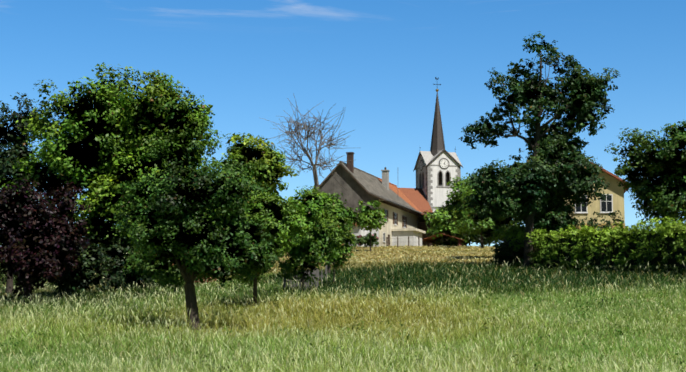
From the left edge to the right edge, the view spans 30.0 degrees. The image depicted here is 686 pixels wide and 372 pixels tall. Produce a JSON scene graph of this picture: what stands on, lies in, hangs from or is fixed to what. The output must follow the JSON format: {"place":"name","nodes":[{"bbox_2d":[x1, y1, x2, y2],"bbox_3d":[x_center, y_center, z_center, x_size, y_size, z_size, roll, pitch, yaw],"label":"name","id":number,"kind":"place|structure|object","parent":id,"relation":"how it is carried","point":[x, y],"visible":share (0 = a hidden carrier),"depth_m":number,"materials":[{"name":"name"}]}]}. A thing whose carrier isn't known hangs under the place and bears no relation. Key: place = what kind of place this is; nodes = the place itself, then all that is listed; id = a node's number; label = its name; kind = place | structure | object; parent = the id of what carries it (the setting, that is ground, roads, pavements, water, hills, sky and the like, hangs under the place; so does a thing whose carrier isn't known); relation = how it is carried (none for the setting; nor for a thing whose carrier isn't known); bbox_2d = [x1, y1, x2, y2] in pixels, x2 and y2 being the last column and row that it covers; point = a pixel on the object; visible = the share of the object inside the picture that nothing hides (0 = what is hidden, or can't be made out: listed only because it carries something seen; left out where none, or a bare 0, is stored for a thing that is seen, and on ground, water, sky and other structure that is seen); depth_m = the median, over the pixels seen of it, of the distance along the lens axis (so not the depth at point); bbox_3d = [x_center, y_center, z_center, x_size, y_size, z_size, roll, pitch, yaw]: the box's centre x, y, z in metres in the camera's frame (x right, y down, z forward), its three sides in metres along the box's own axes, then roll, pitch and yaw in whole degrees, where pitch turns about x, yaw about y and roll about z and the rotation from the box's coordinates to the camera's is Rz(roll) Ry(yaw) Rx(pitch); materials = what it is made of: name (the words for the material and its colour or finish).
{"place":"outdoors","nodes":[
{"label":"outdoors","id":0,"kind":"place"},
{"bbox_2d":[0,245,685,371],"bbox_3d":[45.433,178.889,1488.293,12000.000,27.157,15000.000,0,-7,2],"label":"meadow","id":1,"kind":"structure","parent":0,"point":[47,355],"depth_m":37.80,"materials":[{"name":"green plant"}]},
{"bbox_2d":[0,92,47,295],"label":"tree","id":2,"kind":"object","parent":1,"relation":"on","point":[19,149],"depth_m":85.40,"materials":[{"name":"green plant"}]},
{"bbox_2d":[0,177,91,305],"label":"copper tree","id":3,"kind":"object","parent":1,"relation":"on","point":[39,241],"depth_m":67.06,"materials":[{"name":"purple plant"}]},
{"bbox_2d":[15,231,196,297],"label":"bush","id":4,"kind":"object","parent":1,"relation":"on","point":[80,278],"depth_m":70.78,"materials":[{"name":"green plant"}]},
{"bbox_2d":[0,62,225,290],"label":"tree","id":5,"kind":"object","parent":1,"relation":"on","point":[114,112],"depth_m":74.30,"materials":[{"name":"green plant"}]},
{"bbox_2d":[122,236,196,291],"bbox_3d":[-8.289,3.386,61.950,5.109,4.531,5.562,0,-7,2],"label":"bush","id":6,"kind":"object","parent":1,"relation":"on","point":[147,269],"depth_m":60.97,"materials":[{"name":"green plant"}]},
{"bbox_2d":[112,137,279,329],"bbox_3d":[-4.336,1.630,38.018,5.072,6.083,4.156,0,-7,2],"label":"apple tree","id":7,"kind":"object","parent":1,"relation":"on","point":[160,232],"depth_m":37.38,"materials":[{"name":"green plant"}]},
{"bbox_2d":[207,133,298,213],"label":"walnut tree","id":8,"kind":"object","parent":1,"relation":"on","point":[270,169],"depth_m":89.49,"materials":[{"name":"green plant"}]},
{"bbox_2d":[232,190,314,305],"bbox_3d":[-2.869,2.441,47.779,3.675,4.874,3.431,0,-7,2],"label":"tree","id":9,"kind":"object","parent":1,"relation":"on","point":[287,224],"depth_m":47.45,"materials":[{"name":"green plant"}]},
{"bbox_2d":[262,94,353,249],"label":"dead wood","id":10,"kind":"object","parent":1,"relation":"on","point":[297,127],"visible":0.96,"depth_m":140.98,"materials":[{"name":"wood"}]},
{"bbox_2d":[275,185,343,292],"bbox_3d":[-1.990,2.585,56.883,4.142,5.309,4.042,0,-7,2],"label":"tree","id":11,"kind":"object","parent":1,"relation":"on","point":[320,237],"depth_m":56.42,"materials":[{"name":"green plant"}]},
{"bbox_2d":[302,188,363,273],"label":"tree","id":12,"kind":"object","parent":1,"relation":"on","point":[340,211],"depth_m":69.85,"materials":[{"name":"green plant"}]},
{"bbox_2d":[326,209,356,281],"bbox_3d":[-0.129,3.197,61.899,1.652,4.177,1.967,0,-7,2],"label":"tree sapling","id":13,"kind":"object","parent":1,"relation":"on","point":[343,248],"depth_m":61.72,"materials":[{"name":"green plant"}]},
{"bbox_2d":[0,253,685,371],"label":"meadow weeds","id":14,"kind":"object","parent":1,"relation":"on","point":[232,285],"visible":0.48,"depth_m":44.18,"materials":[{"name":"green plant"}]},
{"bbox_2d":[283,236,419,290],"bbox_3d":[1.074,5.784,109.316,6.222,11.115,99.103,-1,-7,6],"label":"fence","id":15,"kind":"object","parent":1,"relation":"on","point":[316,272],"visible":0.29,"depth_m":59.72,"materials":[{"name":"grey wood"}]},
{"bbox_2d":[352,232,371,245],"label":"bush","id":16,"kind":"object","parent":1,"relation":"on","point":[366,236],"depth_m":151.35,"materials":[{"name":"green plant"}]},
{"bbox_2d":[353,233,378,246],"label":"rose bush","id":17,"kind":"object","parent":1,"relation":"on","point":[374,239],"visible":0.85,"depth_m":149.59,"materials":[{"name":"green plant"}]},
{"bbox_2d":[355,200,386,250],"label":"tree by house","id":18,"kind":"object","parent":1,"relation":"on","point":[374,219],"depth_m":139.62,"materials":[{"name":"green plant"}]},
{"bbox_2d":[313,77,462,218],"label":"church","id":19,"kind":"structure","parent":1,"relation":"on","point":[437,166],"depth_m":198.66,"materials":[{"name":"white paint"}]},
{"bbox_2d":[312,152,466,246],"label":"farmhouse","id":20,"kind":"object","parent":1,"relation":"on","point":[404,216],"visible":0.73,"depth_m":165.05,"materials":[{"name":"beige paint"}]},
{"bbox_2d":[423,176,479,245],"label":"tree","id":21,"kind":"object","parent":1,"relation":"on","point":[438,221],"depth_m":170.13,"materials":[{"name":"green plant"}]},
{"bbox_2d":[448,183,483,247],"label":"tree","id":22,"kind":"object","parent":1,"relation":"on","point":[458,215],"depth_m":149.62,"materials":[{"name":"green plant"}]},
{"bbox_2d":[458,203,522,243],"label":"small tree","id":23,"kind":"object","parent":1,"relation":"on","point":[475,223],"depth_m":104.05,"materials":[{"name":"green plant"}]},
{"bbox_2d":[463,218,522,245],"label":"bush","id":24,"kind":"object","parent":1,"relation":"on","point":[487,242],"visible":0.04,"depth_m":169.82,"materials":[{"name":"green plant"}]},
{"bbox_2d":[489,241,523,265],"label":"bush","id":25,"kind":"object","parent":1,"relation":"on","point":[502,248],"visible":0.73,"depth_m":81.02,"materials":[{"name":"green plant"}]},
{"bbox_2d":[459,31,620,268],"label":"pear tree","id":26,"kind":"object","parent":1,"relation":"on","point":[502,191],"depth_m":79.60,"materials":[{"name":"green plant"}]},
{"bbox_2d":[538,162,628,234],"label":"yellow house","id":27,"kind":"structure","parent":1,"relation":"on","point":[615,192],"depth_m":117.24,"materials":[{"name":"paint"}]},
{"bbox_2d":[490,216,685,275],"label":"hedge","id":28,"kind":"object","parent":1,"relation":"on","point":[634,246],"visible":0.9,"depth_m":71.58,"materials":[{"name":"green plant"}]},
{"bbox_2d":[574,210,623,231],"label":"bush","id":29,"kind":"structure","parent":1,"relation":"on","point":[590,223],"depth_m":111.75,"materials":[{"name":"green plant"}]},
{"bbox_2d":[604,119,685,225],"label":"tree","id":30,"kind":"object","parent":1,"relation":"on","point":[661,191],"depth_m":93.00,"materials":[{"name":"green plant"}]},
{"bbox_2d":[0,0,685,246],"label":"sky","id":31,"kind":"structure","parent":0,"point":[380,61],"materials":[{"name":"blue"}]}
]}

